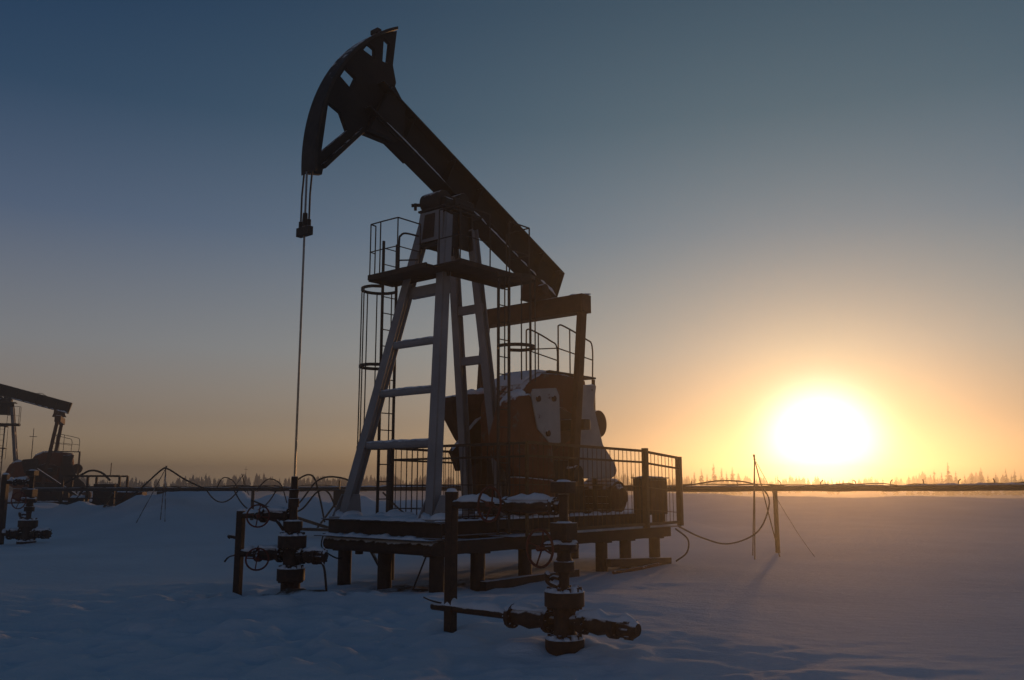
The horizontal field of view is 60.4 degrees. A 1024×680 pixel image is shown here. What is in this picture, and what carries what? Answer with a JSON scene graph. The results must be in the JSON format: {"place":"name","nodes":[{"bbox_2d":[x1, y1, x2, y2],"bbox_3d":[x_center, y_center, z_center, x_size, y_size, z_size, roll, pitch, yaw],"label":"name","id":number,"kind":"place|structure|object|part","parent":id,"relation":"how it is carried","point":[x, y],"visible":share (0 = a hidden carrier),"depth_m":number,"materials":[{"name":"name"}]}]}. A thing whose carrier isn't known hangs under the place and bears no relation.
{"place":"outdoors","nodes":[
{"label":"outdoors","id":0,"kind":"place"},
{"bbox_2d":[0,487,1023,679],"bbox_3d":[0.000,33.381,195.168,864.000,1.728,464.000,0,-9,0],"label":"snow ground","id":1,"kind":"structure","parent":0,"point":[899,586],"depth_m":13.02,"materials":[{"name":"white snow"}]},
{"bbox_2d":[0,469,51,544],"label":"oil wellhead","id":2,"kind":"object","parent":1,"relation":"on","point":[28,530],"visible":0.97,"depth_m":26.42,"materials":[{"name":"metal"}]},
{"bbox_2d":[29,430,36,458],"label":"mast","id":3,"kind":"object","parent":1,"relation":"on","point":[32,442],"visible":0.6,"depth_m":59.66,"materials":[{"name":"metal"}]},
{"bbox_2d":[0,383,91,504],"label":"pump jack","id":4,"kind":"object","parent":1,"relation":"on","point":[56,464],"visible":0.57,"depth_m":52.96,"materials":[{"name":"black paint"}]},
{"bbox_2d":[36,463,128,505],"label":"equipment enclosure","id":5,"kind":"object","parent":1,"relation":"on","point":[103,496],"visible":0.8,"depth_m":40.06,"materials":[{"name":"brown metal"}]},
{"bbox_2d":[103,491,146,506],"bbox_3d":[-16.715,6.913,37.936,1.635,0.979,1.030,1,-10,-8],"label":"equipment box","id":6,"kind":"object","parent":1,"relation":"on","point":[120,494],"visible":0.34,"depth_m":37.60,"materials":[{"name":"brown metal"}]},
{"bbox_2d":[136,466,166,522],"bbox_3d":[-12.750,5.586,31.849,1.026,2.092,1.491,0,-9,0],"label":"cable tripod","id":7,"kind":"object","parent":1,"relation":"on","point":[162,496],"visible":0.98,"depth_m":31.87,"materials":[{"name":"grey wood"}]},
{"bbox_2d":[131,467,203,496],"bbox_3d":[-12.971,5.323,32.898,2.653,1.112,0.803,1,-9,-4],"label":"cable","id":8,"kind":"object","parent":7,"relation":"attached to","point":[147,482],"visible":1,"depth_m":32.82,"materials":[{"name":"black rubber"}]},
{"bbox_2d":[224,476,328,595],"bbox_3d":[-3.680,3.237,13.766,1.856,2.180,0.520,-1,-9,7],"label":"oil wellhead","id":9,"kind":"object","parent":1,"relation":"on","point":[291,551],"visible":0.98,"depth_m":13.71,"materials":[{"name":"metal"}]},
{"bbox_2d":[261,506,327,527],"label":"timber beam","id":10,"kind":"structure","parent":1,"relation":"on","point":[312,522],"depth_m":28.66,"materials":[{"name":"brown wood"}]},
{"bbox_2d":[302,527,327,531],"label":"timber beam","id":11,"kind":"structure","parent":1,"relation":"on","point":[314,529],"depth_m":28.57,"materials":[{"name":"brown wood"}]},
{"bbox_2d":[316,505,334,527],"bbox_3d":[-5.815,5.633,29.055,1.277,1.231,0.222,4,-10,-24],"label":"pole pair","id":12,"kind":"object","parent":1,"relation":"on","point":[329,511],"visible":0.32,"depth_m":28.91,"materials":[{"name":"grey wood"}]},
{"bbox_2d":[294,26,679,592],"bbox_3d":[-0.344,-0.199,17.843,3.682,10.834,9.405,-8,-12,39],"label":"pump jack","id":13,"kind":"object","parent":1,"relation":"on","point":[461,207],"visible":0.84,"depth_m":16.77,"materials":[{"name":"black paint"}]},
{"bbox_2d":[386,441,683,535],"bbox_3d":[0.673,3.183,18.967,3.755,1.682,5.648,-8,-12,39],"label":"guard fence","id":14,"kind":"object","parent":13,"relation":"on","point":[645,452],"visible":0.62,"depth_m":17.76,"materials":[{"name":"metal"}]},
{"bbox_2d":[667,480,769,544],"bbox_3d":[5.081,4.249,21.931,2.673,1.512,4.155,0,-9,0],"label":"cable","id":15,"kind":"object","parent":14,"relation":"hanging from","point":[759,529],"visible":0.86,"depth_m":21.46,"materials":[{"name":"black rubber"}]},
{"bbox_2d":[632,476,668,522],"bbox_3d":[3.111,3.604,19.741,0.490,1.100,0.860,-8,-12,39],"label":"control cabinet","id":16,"kind":"object","parent":13,"relation":"on","point":[638,502],"visible":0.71,"depth_m":19.55,"materials":[{"name":"brown metal"}]},
{"bbox_3d":[3.281,3.488,19.616,0.047,0.710,0.720,-8,-12,39],"label":"cabinet door","id":17,"kind":"part","parent":16,"relation":"part of","materials":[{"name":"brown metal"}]},
{"bbox_2d":[675,528,689,561],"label":"cable","id":18,"kind":"object","parent":13,"relation":"hanging from","point":[688,544],"visible":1,"depth_m":19.93,"materials":[{"name":"black rubber"}]},
{"bbox_2d":[0,471,1023,491],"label":"woods","id":19,"kind":"object","parent":1,"relation":"on","point":[259,481],"visible":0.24,"depth_m":249.93,"materials":[{"name":"plant"}]},
{"bbox_2d":[20,478,1023,552],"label":"pipeline","id":20,"kind":"object","parent":1,"relation":"on","point":[890,487],"visible":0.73,"depth_m":23.34,"materials":[{"name":"weathered rusty steel"},{"name":"snow"}]},
{"bbox_2d":[50,489,83,503],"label":"cable","id":21,"kind":"object","parent":20,"relation":"hanging from","point":[66,502],"visible":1,"depth_m":36.48,"materials":[{"name":"black rubber"}]},
{"bbox_2d":[93,491,127,506],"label":"cable","id":22,"kind":"object","parent":20,"relation":"hanging from","point":[109,505],"visible":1,"depth_m":35.56,"materials":[{"name":"black rubber"}]},
{"bbox_2d":[207,491,237,502],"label":"cable","id":23,"kind":"object","parent":20,"relation":"hanging from","point":[223,501],"visible":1,"depth_m":33.03,"materials":[{"name":"black rubber"}]},
{"bbox_2d":[216,477,237,488],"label":"cable","id":24,"kind":"object","parent":20,"relation":"attached to","point":[228,478],"visible":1,"depth_m":33.15,"materials":[{"name":"black rubber"}]},
{"bbox_2d":[234,491,275,509],"bbox_3d":[-9.500,5.923,32.468,2.003,0.783,0.048,-4,-10,24],"label":"cable","id":25,"kind":"object","parent":20,"relation":"attached to","point":[258,509],"visible":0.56,"depth_m":32.55,"materials":[{"name":"black rubber"}]},
{"bbox_2d":[257,478,286,502],"bbox_3d":[-8.748,5.494,32.082,1.502,0.881,0.085,-5,-11,26],"label":"cable","id":26,"kind":"object","parent":20,"relation":"attached to","point":[279,483],"visible":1,"depth_m":32.01,"materials":[{"name":"black rubber"}]},
{"bbox_2d":[251,489,335,511],"bbox_3d":[-7.082,5.467,28.946,2.954,1.112,0.267,4,-10,-22],"label":"cable","id":27,"kind":"object","parent":20,"relation":"hanging from","point":[313,495],"visible":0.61,"depth_m":29.25,"materials":[{"name":"black rubber"}]},
{"bbox_2d":[288,474,324,521],"bbox_3d":[-6.733,5.263,29.241,1.318,1.605,0.395,6,-11,-33],"label":"cable","id":28,"kind":"object","parent":20,"relation":"attached to","point":[317,490],"visible":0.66,"depth_m":29.40,"materials":[{"name":"black rubber"}]},
{"bbox_2d":[332,480,344,504],"bbox_3d":[-5.050,4.649,25.787,0.400,1.051,0.260,0,-9,0],"label":"junction box","id":29,"kind":"object","parent":20,"relation":"attached to","point":[338,492],"visible":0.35,"depth_m":25.70,"materials":[{"name":"metal"}]},
{"bbox_2d":[299,476,385,503],"bbox_3d":[-6.175,5.116,29.173,4.245,1.208,0.423,3,-10,-16],"label":"cable","id":30,"kind":"object","parent":20,"relation":"attached to","point":[309,489],"visible":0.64,"depth_m":29.16,"materials":[{"name":"black rubber"}]},
{"bbox_2d":[423,480,640,655],"bbox_3d":[0.051,2.549,9.574,2.953,2.033,0.604,-8,-12,40],"label":"oil wellhead","id":31,"kind":"object","parent":1,"relation":"on","point":[560,623],"visible":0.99,"depth_m":9.33,"materials":[{"name":"metal"}]},
{"bbox_2d":[699,472,704,492],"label":"spruce tree","id":32,"kind":"object","parent":1,"relation":"on","point":[701,480],"visible":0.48,"depth_m":156.35,"materials":[{"name":"plant"}]},
{"bbox_2d":[711,464,718,493],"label":"spruce tree","id":33,"kind":"object","parent":1,"relation":"on","point":[714,477],"visible":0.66,"depth_m":157.56,"materials":[{"name":"plant"}]},
{"bbox_2d":[718,469,724,493],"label":"spruce tree","id":34,"kind":"object","parent":1,"relation":"on","point":[722,478],"visible":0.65,"depth_m":171.17,"materials":[{"name":"plant"}]},
{"bbox_2d":[724,471,730,494],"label":"spruce tree","id":35,"kind":"object","parent":1,"relation":"on","point":[727,493],"visible":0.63,"depth_m":157.46,"materials":[{"name":"plant"}]},
{"bbox_2d":[730,472,736,494],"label":"spruce tree","id":36,"kind":"object","parent":1,"relation":"on","point":[732,478],"visible":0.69,"depth_m":161.01,"materials":[{"name":"plant"}]},
{"bbox_2d":[752,454,779,559],"bbox_3d":[5.984,4.134,21.837,0.769,2.567,1.191,-8,-13,42],"label":"cable tripod","id":37,"kind":"object","parent":1,"relation":"on","point":[753,538],"visible":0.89,"depth_m":21.88,"materials":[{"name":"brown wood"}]},
{"bbox_2d":[756,462,814,556],"bbox_3d":[6.781,4.227,22.036,1.424,2.334,0.274,1,-10,-8],"label":"cable","id":38,"kind":"object","parent":37,"relation":"attached to","point":[784,511],"visible":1,"depth_m":22.11,"materials":[{"name":"metal"}]},
{"bbox_2d":[906,478,914,494],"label":"spruce tree","id":39,"kind":"object","parent":1,"relation":"on","point":[909,493],"visible":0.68,"depth_m":164.97,"materials":[{"name":"plant"}]},
{"bbox_2d":[922,472,929,494],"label":"spruce tree","id":40,"kind":"object","parent":1,"relation":"on","point":[926,492],"visible":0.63,"depth_m":163.73,"materials":[{"name":"plant"}]},
{"bbox_2d":[932,472,939,494],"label":"spruce tree","id":41,"kind":"object","parent":1,"relation":"on","point":[936,492],"visible":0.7,"depth_m":162.03,"materials":[{"name":"plant"}]},
{"bbox_2d":[940,473,945,494],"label":"spruce tree","id":42,"kind":"object","parent":1,"relation":"on","point":[942,492],"visible":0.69,"depth_m":167.09,"materials":[{"name":"plant"}]},
{"bbox_2d":[942,462,955,495],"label":"spruce tree","id":43,"kind":"object","parent":1,"relation":"on","point":[949,480],"visible":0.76,"depth_m":156.66,"materials":[{"name":"plant"}]},
{"bbox_2d":[953,471,960,493],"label":"spruce tree","id":44,"kind":"object","parent":1,"relation":"on","point":[956,482],"visible":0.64,"depth_m":175.00,"materials":[{"name":"plant"}]},
{"bbox_2d":[962,475,968,494],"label":"spruce tree","id":45,"kind":"object","parent":1,"relation":"on","point":[965,493],"visible":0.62,"depth_m":160.64,"materials":[{"name":"plant"}]},
{"bbox_2d":[969,473,976,494],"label":"spruce tree","id":46,"kind":"object","parent":1,"relation":"on","point":[973,492],"visible":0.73,"depth_m":161.06,"materials":[{"name":"plant"}]},
{"bbox_2d":[978,471,986,494],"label":"spruce tree","id":47,"kind":"object","parent":1,"relation":"on","point":[981,479],"visible":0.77,"depth_m":169.13,"materials":[{"name":"plant"}]},
{"bbox_2d":[984,474,993,495],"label":"spruce tree","id":48,"kind":"object","parent":1,"relation":"on","point":[988,493],"visible":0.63,"depth_m":154.69,"materials":[{"name":"plant"}]},
{"bbox_2d":[993,473,1000,494],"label":"spruce tree","id":49,"kind":"object","parent":1,"relation":"on","point":[996,492],"visible":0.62,"depth_m":168.30,"materials":[{"name":"plant"}]},
{"bbox_2d":[1002,468,1011,494],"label":"spruce tree","id":50,"kind":"object","parent":1,"relation":"on","point":[1006,492],"visible":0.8,"depth_m":173.50,"materials":[{"name":"plant"}]},
{"bbox_2d":[1012,470,1020,494],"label":"spruce tree","id":51,"kind":"object","parent":1,"relation":"on","point":[1016,492],"visible":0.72,"depth_m":159.77,"materials":[{"name":"plant"}]},
{"bbox_2d":[0,0,1023,486],"label":"sky","id":52,"kind":"structure","parent":0,"point":[793,230],"materials":[{"name":"blue"}]}
]}

